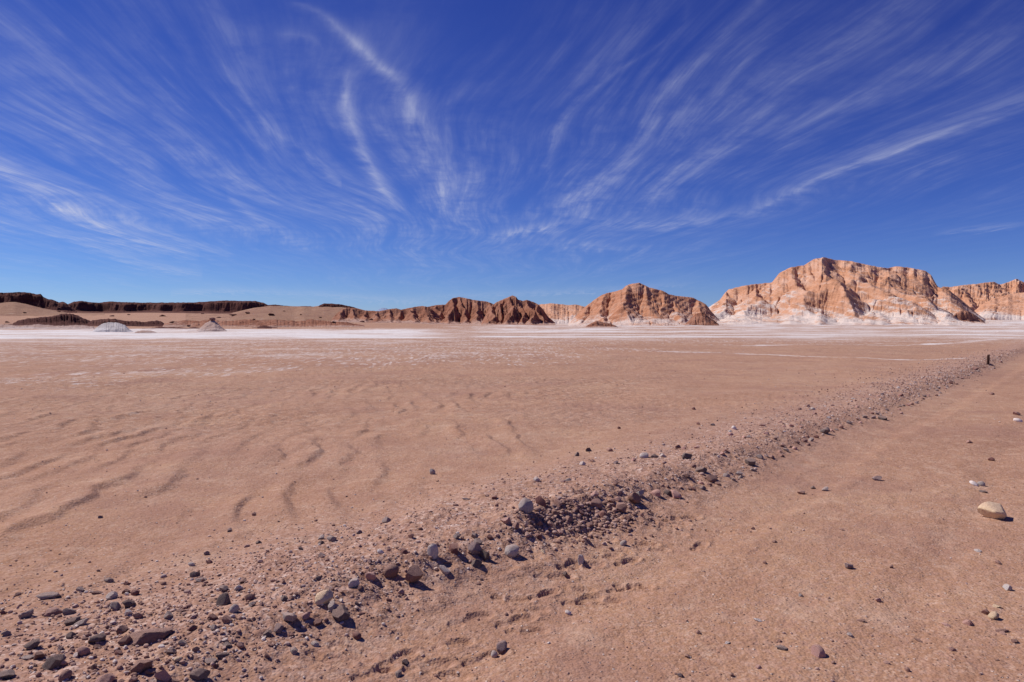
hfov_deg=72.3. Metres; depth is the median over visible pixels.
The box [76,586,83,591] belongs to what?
stone
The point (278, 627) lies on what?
stone
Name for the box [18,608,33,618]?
stone
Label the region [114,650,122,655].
stone
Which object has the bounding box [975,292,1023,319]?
pale slope
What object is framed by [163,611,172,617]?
stone
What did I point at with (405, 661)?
stone
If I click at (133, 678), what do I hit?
stone
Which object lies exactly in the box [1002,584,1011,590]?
stone
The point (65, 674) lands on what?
stone
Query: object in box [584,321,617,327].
rock outcrop
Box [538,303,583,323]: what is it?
ridge
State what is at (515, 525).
stone
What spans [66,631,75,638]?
stone
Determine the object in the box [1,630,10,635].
stone
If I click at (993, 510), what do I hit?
stone
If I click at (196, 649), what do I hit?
stone
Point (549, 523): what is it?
stone
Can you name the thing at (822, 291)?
orange hill
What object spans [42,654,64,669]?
stone
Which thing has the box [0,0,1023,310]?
sky
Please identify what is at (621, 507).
stone
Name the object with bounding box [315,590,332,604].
stone
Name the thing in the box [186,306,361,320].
sand hill
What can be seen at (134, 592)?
stone
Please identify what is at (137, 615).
stone
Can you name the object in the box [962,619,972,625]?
stone
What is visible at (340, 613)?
stone
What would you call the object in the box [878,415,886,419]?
stone
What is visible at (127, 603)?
stone
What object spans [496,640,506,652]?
stone
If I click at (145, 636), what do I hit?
stone
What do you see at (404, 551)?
stone
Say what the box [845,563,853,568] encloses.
stone
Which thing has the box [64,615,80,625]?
stone
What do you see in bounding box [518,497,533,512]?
stone
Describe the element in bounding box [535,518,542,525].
stone
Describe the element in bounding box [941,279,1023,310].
ridge
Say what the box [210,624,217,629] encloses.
stone
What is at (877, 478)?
stone
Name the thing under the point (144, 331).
salt mound
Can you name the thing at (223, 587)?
stone
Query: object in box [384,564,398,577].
stone
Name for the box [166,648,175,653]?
stone
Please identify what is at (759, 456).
stone
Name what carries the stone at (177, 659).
on the ground
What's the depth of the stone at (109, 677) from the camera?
3.08 m
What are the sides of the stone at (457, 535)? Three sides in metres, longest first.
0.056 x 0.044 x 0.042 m
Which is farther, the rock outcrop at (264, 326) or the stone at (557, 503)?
the rock outcrop at (264, 326)
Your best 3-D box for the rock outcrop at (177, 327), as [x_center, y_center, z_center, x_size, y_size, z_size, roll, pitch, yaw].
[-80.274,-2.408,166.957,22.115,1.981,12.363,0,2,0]
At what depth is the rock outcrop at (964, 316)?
229.50 m
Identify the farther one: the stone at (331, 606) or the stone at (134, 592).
the stone at (134, 592)
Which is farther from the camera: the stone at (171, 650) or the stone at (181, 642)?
the stone at (181, 642)
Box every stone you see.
[0,669,14,678]
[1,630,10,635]
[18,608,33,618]
[21,655,33,659]
[23,638,39,649]
[33,651,44,660]
[36,591,60,599]
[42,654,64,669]
[43,607,62,616]
[58,669,71,681]
[63,608,75,614]
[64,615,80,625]
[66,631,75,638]
[72,618,88,626]
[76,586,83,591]
[77,646,89,655]
[88,633,105,642]
[90,663,96,669]
[91,590,102,593]
[95,673,115,681]
[104,577,113,582]
[106,591,117,599]
[110,601,120,609]
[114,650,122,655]
[116,625,127,634]
[118,635,131,644]
[122,599,135,607]
[124,609,131,615]
[128,676,137,681]
[130,628,173,644]
[130,659,152,673]
[131,589,139,595]
[132,612,142,617]
[145,669,153,674]
[154,670,170,681]
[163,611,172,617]
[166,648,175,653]
[174,657,181,661]
[178,639,186,645]
[187,625,196,630]
[189,668,209,680]
[190,571,199,577]
[192,646,199,651]
[204,658,216,663]
[207,614,217,619]
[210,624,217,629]
[216,592,230,605]
[216,652,228,657]
[219,585,228,590]
[222,615,231,622]
[223,641,231,646]
[229,604,238,612]
[234,585,243,589]
[236,642,243,647]
[239,577,246,583]
[245,593,254,601]
[249,601,255,606]
[263,630,271,636]
[274,623,283,632]
[283,612,296,621]
[290,647,297,654]
[301,611,310,619]
[311,640,318,646]
[313,618,322,625]
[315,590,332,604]
[327,535,336,541]
[328,600,335,612]
[332,605,349,621]
[348,577,359,587]
[352,632,361,639]
[365,572,375,580]
[382,516,390,522]
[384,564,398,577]
[395,670,401,677]
[401,548,407,553]
[402,659,408,664]
[405,565,423,582]
[427,543,438,558]
[439,565,449,574]
[449,543,457,554]
[453,533,460,538]
[468,542,481,554]
[471,532,477,537]
[471,559,481,567]
[474,538,481,544]
[480,550,489,560]
[491,650,497,657]
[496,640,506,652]
[501,517,511,524]
[505,544,518,556]
[512,522,518,528]
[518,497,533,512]
[534,533,541,538]
[535,496,545,506]
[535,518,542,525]
[546,521,552,526]
[551,509,557,514]
[554,499,561,507]
[578,554,583,565]
[586,522,592,527]
[590,498,601,507]
[599,510,606,517]
[616,502,626,512]
[620,540,626,545]
[627,492,640,503]
[636,490,643,496]
[640,452,648,457]
[650,489,660,497]
[671,490,681,498]
[682,452,691,458]
[695,467,706,472]
[706,474,717,482]
[745,458,755,464]
[755,454,763,458]
[775,645,787,650]
[811,644,825,657]
[820,427,829,433]
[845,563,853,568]
[872,476,881,480]
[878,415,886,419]
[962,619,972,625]
[969,480,977,485]
[977,481,984,485]
[977,501,1006,518]
[981,609,989,614]
[988,611,998,618]
[995,629,1008,632]
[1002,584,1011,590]
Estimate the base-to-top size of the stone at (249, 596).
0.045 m
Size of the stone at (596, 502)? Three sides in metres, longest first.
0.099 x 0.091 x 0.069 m
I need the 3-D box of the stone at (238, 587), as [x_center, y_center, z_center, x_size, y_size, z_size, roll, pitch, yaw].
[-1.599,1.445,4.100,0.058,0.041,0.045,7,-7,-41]
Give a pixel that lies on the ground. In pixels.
(346, 399)
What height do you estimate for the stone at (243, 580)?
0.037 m
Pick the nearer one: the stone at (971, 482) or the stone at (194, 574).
the stone at (194, 574)
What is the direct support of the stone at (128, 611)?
on the ground
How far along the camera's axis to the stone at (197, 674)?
3.17 m
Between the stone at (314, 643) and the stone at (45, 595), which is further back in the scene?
the stone at (45, 595)
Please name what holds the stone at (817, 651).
on the ground
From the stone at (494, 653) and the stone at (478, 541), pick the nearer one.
the stone at (494, 653)
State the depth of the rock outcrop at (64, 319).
210.10 m
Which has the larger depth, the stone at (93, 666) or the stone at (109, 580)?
the stone at (109, 580)
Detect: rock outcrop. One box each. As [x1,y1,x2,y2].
[4,313,90,325]
[85,318,163,326]
[148,327,198,328]
[255,325,275,328]
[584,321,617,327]
[953,310,984,322]
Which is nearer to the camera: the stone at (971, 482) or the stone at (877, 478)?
the stone at (971, 482)
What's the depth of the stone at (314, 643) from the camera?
3.58 m
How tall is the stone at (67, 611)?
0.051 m
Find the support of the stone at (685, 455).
on the ground
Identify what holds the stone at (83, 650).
on the ground
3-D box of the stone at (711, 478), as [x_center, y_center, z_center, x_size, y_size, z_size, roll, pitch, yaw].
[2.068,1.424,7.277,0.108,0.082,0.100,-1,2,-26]
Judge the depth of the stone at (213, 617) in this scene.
3.69 m
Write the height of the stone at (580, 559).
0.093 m
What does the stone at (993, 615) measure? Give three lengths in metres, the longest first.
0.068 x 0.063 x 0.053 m
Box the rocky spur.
[684,312,719,325]
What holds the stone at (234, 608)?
on the ground
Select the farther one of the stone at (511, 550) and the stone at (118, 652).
the stone at (511, 550)
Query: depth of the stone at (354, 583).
4.12 m
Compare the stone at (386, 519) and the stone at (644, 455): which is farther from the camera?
the stone at (644, 455)
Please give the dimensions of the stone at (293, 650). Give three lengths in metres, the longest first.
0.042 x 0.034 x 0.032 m
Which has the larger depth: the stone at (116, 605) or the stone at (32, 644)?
the stone at (116, 605)
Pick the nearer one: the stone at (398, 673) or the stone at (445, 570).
the stone at (398, 673)
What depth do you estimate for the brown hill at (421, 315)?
265.00 m
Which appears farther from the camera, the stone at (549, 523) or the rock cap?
the rock cap
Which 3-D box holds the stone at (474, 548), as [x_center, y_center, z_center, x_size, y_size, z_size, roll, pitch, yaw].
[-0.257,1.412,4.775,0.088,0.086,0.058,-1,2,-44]
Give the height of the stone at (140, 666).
0.077 m
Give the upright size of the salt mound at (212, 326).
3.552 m
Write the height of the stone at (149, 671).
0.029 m
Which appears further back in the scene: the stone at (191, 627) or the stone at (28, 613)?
the stone at (28, 613)
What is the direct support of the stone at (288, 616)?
on the ground
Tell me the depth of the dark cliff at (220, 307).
438.95 m
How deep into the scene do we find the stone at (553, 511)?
5.55 m
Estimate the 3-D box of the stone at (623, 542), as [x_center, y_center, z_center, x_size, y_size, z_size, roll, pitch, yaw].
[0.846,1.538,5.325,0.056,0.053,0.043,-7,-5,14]
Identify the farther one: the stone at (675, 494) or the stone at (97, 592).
the stone at (675, 494)
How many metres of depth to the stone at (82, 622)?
3.73 m
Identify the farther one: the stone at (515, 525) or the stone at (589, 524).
the stone at (589, 524)
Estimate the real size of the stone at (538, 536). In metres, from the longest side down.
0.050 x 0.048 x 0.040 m
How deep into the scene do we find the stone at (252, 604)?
3.86 m
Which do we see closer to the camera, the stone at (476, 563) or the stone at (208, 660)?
the stone at (208, 660)
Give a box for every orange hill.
[568,283,721,325]
[708,257,1001,325]
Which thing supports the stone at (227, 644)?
on the ground
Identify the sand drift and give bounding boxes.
[0,302,103,315]
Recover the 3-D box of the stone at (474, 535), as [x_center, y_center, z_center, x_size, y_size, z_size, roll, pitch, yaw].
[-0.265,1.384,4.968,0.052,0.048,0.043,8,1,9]
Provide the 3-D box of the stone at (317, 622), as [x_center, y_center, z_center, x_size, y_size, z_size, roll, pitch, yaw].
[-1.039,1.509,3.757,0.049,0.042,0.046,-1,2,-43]
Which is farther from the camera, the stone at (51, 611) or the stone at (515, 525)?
the stone at (515, 525)
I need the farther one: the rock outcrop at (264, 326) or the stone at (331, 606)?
the rock outcrop at (264, 326)
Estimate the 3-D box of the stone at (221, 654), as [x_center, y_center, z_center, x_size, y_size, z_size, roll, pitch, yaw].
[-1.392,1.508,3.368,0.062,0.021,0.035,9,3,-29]
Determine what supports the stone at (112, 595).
on the ground
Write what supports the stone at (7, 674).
on the ground
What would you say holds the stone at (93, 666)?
on the ground
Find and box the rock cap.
[318,303,354,307]
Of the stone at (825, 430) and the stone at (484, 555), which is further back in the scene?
the stone at (825, 430)
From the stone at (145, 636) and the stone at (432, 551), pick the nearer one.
the stone at (145, 636)
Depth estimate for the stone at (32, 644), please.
3.43 m
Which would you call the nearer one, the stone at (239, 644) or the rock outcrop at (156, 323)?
the stone at (239, 644)
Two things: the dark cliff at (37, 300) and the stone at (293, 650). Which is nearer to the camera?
the stone at (293, 650)
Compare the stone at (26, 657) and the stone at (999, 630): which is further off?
the stone at (999, 630)
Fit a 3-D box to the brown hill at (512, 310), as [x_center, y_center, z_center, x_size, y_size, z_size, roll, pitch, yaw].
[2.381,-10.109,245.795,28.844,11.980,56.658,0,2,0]
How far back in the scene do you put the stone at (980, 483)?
7.35 m
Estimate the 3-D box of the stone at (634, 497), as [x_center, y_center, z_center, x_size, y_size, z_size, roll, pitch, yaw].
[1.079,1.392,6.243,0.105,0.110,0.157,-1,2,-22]
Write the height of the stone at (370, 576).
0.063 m
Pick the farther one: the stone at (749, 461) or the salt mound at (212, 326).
the salt mound at (212, 326)
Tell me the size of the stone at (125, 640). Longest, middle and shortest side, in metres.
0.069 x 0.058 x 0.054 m
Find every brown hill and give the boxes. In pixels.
[332,306,444,323]
[429,297,492,324]
[481,295,554,324]
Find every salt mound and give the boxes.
[92,322,132,331]
[135,330,155,332]
[188,321,230,331]
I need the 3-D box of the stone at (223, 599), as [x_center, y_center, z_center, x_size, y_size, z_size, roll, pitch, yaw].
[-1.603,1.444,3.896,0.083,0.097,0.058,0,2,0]
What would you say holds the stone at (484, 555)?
on the ground
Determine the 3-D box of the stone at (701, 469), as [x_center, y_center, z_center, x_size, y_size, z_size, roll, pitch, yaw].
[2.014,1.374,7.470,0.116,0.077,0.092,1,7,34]
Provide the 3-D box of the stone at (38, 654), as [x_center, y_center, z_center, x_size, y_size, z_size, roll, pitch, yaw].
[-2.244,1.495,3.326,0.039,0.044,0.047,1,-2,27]
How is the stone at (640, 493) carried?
on the ground
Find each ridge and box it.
[0,324,95,328]
[163,319,363,326]
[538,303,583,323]
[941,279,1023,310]
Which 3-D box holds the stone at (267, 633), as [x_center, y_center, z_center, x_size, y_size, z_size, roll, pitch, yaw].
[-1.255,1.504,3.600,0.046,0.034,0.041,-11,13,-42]
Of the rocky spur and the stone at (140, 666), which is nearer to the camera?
the stone at (140, 666)
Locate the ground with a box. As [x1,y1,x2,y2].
[0,313,1023,681]
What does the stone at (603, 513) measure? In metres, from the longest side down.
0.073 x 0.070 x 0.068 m
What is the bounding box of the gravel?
[0,349,1021,681]
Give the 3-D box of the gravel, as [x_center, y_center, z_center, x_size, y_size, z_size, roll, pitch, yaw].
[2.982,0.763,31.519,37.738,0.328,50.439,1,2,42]
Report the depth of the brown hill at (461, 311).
277.02 m
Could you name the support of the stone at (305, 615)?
on the ground
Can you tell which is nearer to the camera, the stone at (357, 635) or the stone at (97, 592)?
the stone at (357, 635)
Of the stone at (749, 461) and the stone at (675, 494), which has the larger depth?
the stone at (749, 461)
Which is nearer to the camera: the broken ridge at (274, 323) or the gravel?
the gravel
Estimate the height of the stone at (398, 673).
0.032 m
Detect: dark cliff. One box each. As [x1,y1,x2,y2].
[0,292,75,312]
[68,300,266,313]
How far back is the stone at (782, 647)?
3.65 m
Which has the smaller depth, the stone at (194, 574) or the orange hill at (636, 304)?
the stone at (194, 574)
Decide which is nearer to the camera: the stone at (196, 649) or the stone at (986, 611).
the stone at (196, 649)
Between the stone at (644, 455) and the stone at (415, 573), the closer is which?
the stone at (415, 573)
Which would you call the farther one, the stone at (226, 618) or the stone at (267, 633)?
the stone at (226, 618)
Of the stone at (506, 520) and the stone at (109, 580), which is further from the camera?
the stone at (506, 520)
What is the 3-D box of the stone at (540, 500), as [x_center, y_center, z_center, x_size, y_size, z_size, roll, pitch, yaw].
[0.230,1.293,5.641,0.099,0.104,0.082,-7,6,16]
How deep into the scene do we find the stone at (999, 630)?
3.86 m
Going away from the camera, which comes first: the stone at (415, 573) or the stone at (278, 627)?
the stone at (278, 627)
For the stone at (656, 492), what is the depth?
6.55 m
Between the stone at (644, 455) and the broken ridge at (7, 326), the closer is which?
the stone at (644, 455)
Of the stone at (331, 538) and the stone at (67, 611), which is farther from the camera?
the stone at (331, 538)
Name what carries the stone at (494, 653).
on the ground
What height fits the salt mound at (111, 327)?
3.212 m
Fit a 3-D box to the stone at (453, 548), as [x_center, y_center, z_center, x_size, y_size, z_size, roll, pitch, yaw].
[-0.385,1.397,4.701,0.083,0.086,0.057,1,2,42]
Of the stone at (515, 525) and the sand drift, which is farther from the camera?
the sand drift
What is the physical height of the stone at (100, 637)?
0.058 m
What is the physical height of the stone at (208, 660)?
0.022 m
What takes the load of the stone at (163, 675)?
on the ground
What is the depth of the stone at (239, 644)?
3.47 m
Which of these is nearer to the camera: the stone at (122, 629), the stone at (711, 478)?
the stone at (122, 629)

